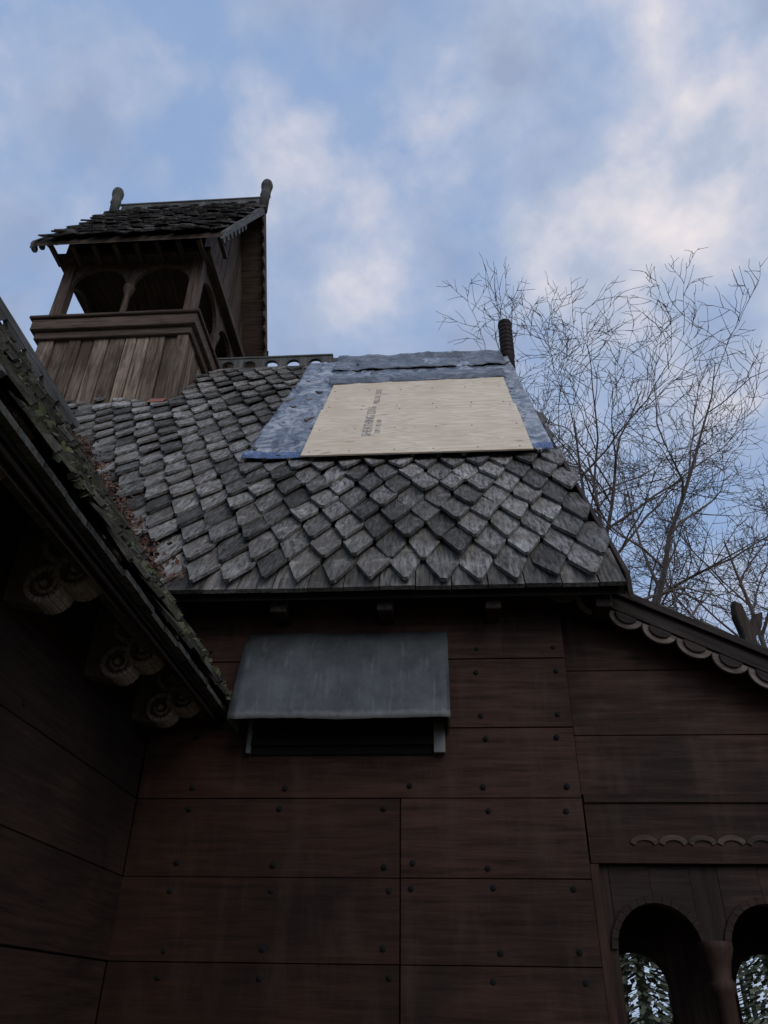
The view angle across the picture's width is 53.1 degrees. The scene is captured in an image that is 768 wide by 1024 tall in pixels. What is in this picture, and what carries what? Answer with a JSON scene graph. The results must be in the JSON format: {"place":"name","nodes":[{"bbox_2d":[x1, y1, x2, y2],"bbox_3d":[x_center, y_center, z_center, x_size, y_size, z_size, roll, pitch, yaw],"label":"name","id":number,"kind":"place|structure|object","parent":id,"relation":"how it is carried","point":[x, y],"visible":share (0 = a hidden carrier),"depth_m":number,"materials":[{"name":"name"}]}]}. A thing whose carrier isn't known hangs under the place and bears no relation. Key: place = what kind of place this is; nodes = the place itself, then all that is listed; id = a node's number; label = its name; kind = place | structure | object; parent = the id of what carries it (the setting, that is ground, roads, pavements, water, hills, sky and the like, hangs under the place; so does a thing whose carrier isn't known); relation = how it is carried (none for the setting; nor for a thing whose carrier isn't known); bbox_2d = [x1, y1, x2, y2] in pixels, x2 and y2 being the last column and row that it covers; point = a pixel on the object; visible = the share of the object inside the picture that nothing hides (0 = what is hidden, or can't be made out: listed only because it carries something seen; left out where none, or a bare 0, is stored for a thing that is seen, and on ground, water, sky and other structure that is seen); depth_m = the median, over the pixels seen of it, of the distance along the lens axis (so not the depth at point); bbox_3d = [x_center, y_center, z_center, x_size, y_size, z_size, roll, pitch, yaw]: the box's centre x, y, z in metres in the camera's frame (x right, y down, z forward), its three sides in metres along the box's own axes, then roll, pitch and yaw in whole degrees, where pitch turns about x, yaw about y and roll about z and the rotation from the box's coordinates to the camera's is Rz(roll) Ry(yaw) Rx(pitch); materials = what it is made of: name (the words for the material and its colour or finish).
{"place":"outdoors","nodes":[
{"label":"outdoors","id":0,"kind":"place"},
{"bbox_2d":[0,727,570,1023],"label":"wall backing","id":1,"kind":"object","parent":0,"point":[243,963],"depth_m":4.45,"materials":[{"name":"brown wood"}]},
{"bbox_2d":[0,481,149,1023],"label":"side wall boards","id":2,"kind":"object","parent":1,"relation":"attached to","point":[70,731],"visible":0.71,"depth_m":3.90,"materials":[{"name":"brown wood"}]},
{"bbox_2d":[22,606,588,986],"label":"wall nails","id":3,"kind":"object","parent":1,"relation":"attached to","point":[262,948],"depth_m":4.60,"materials":[{"name":"black metal"}]},
{"bbox_2d":[0,373,625,722],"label":"roof decks","id":4,"kind":"object","parent":1,"relation":"attached to","point":[451,592],"visible":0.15,"depth_m":5.21,"materials":[{"name":"wood"}]},
{"bbox_2d":[0,388,212,727],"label":"carved brackets","id":5,"kind":"object","parent":4,"relation":"attached to","point":[45,577],"visible":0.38,"depth_m":4.20,"materials":[{"name":"brown wood"}]},
{"bbox_2d":[0,321,231,718],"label":"side roof shingles","id":6,"kind":"object","parent":4,"relation":"on","point":[14,387],"visible":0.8,"depth_m":3.59,"materials":[{"name":"grey wood"}]},
{"bbox_2d":[0,320,232,703],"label":"roof moss","id":7,"kind":"object","parent":6,"relation":"on","point":[39,409],"visible":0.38,"depth_m":3.21,"materials":[{"name":"green plant"}]},
{"bbox_2d":[29,179,272,407],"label":"bell tower","id":8,"kind":"structure","parent":4,"relation":"on","point":[171,296],"depth_m":11.61,"materials":[{"name":"brown wood"}]},
{"bbox_2d":[0,297,337,429],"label":"ridge openwork","id":9,"kind":"object","parent":4,"relation":"on","point":[12,327],"visible":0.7,"depth_m":8.70,"materials":[{"name":"brown wood"}]},
{"bbox_2d":[0,435,611,726],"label":"eave timbers","id":10,"kind":"object","parent":4,"relation":"attached to","point":[281,611],"visible":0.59,"depth_m":5.25,"materials":[{"name":"brown wood"}]},
{"bbox_2d":[0,458,117,609],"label":"soffit board","id":11,"kind":"object","parent":10,"relation":"attached to","point":[15,481],"visible":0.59,"depth_m":3.09,"materials":[{"name":"brown wood"}]},
{"bbox_2d":[65,360,625,593],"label":"front roof shingles","id":12,"kind":"object","parent":4,"relation":"on","point":[286,553],"visible":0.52,"depth_m":6.40,"materials":[{"name":"grey wood"}]},
{"bbox_2d":[74,432,189,583],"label":"fallen leaves","id":13,"kind":"object","parent":12,"relation":"on","point":[160,569],"visible":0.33,"depth_m":6.38,"materials":[{"name":"brown plant"}]},
{"bbox_2d":[241,350,553,458],"bbox_3d":[0.242,-1.361,9.773,3.065,3.894,3.008,-1,-33,4],"label":"blue tarp","id":14,"kind":"object","parent":12,"relation":"on","point":[276,438],"visible":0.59,"depth_m":10.06,"materials":[{"name":"blue plastic"}]},
{"bbox_2d":[300,376,532,456],"bbox_3d":[0.386,-1.209,8.858,2.235,2.706,1.814,-1,-33,4],"label":"plywood sheet","id":15,"kind":"object","parent":12,"relation":"on","point":[445,416],"visible":1,"depth_m":8.34,"materials":[{"name":"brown wood"}]},
{"bbox_2d":[498,318,515,370],"bbox_3d":[1.870,-2.449,11.666,0.224,1.240,0.224,-1,-33,4],"label":"ridge finial","id":16,"kind":"object","parent":4,"relation":"on","point":[506,343],"visible":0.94,"depth_m":11.68,"materials":[{"name":"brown wood"}]},
{"bbox_2d":[531,403,633,597],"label":"verge boards","id":17,"kind":"object","parent":4,"relation":"attached to","point":[593,517],"visible":0.23,"depth_m":5.55,"materials":[{"name":"brown wood"}]},
{"bbox_2d":[96,605,608,1023],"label":"front wall boards","id":18,"kind":"object","parent":1,"relation":"attached to","point":[326,838],"visible":0.88,"depth_m":4.62,"materials":[{"name":"brown wood"}]},
{"bbox_2d":[227,631,449,754],"bbox_3d":[-0.275,1.132,5.078,1.405,0.846,0.310,-1,-33,4],"label":"metal vent hood","id":19,"kind":"object","parent":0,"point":[336,694],"visible":1,"depth_m":5.03,"materials":[{"name":"black metal"}]},
{"bbox_2d":[0,0,767,1018],"label":"sky","id":20,"kind":"structure","parent":0,"point":[399,143],"materials":[{"name":"blue"}]},
{"bbox_2d":[630,1017,767,1023],"bbox_3d":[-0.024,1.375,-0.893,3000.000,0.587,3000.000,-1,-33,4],"label":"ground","id":21,"kind":"structure","parent":0,"point":[633,1020],"depth_m":382.99,"materials":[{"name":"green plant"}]},
{"bbox_2d":[436,253,767,1022],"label":"bare tree","id":22,"kind":"object","parent":21,"relation":"on","point":[668,541],"visible":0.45,"depth_m":20.28,"materials":[{"name":"brown plant"}]},
{"bbox_2d":[439,247,767,1018],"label":"bare tree","id":23,"kind":"object","parent":21,"relation":"on","point":[645,485],"visible":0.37,"depth_m":23.39,"materials":[{"name":"brown plant"}]},
{"bbox_2d":[548,592,767,1023],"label":"gallery","id":24,"kind":"object","parent":21,"relation":"on","point":[669,709],"visible":0.88,"depth_m":4.96,"materials":[{"name":"brown wood"}]},
{"bbox_2d":[599,456,767,647],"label":"bare tree","id":25,"kind":"object","parent":21,"relation":"on","point":[746,597],"visible":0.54,"depth_m":23.16,"materials":[{"name":"brown plant"}]},
{"bbox_2d":[620,953,767,1023],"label":"distant trees","id":26,"kind":"object","parent":21,"relation":"on","point":[645,998],"visible":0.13,"depth_m":14.35,"materials":[{"name":"green plant"}]}
]}

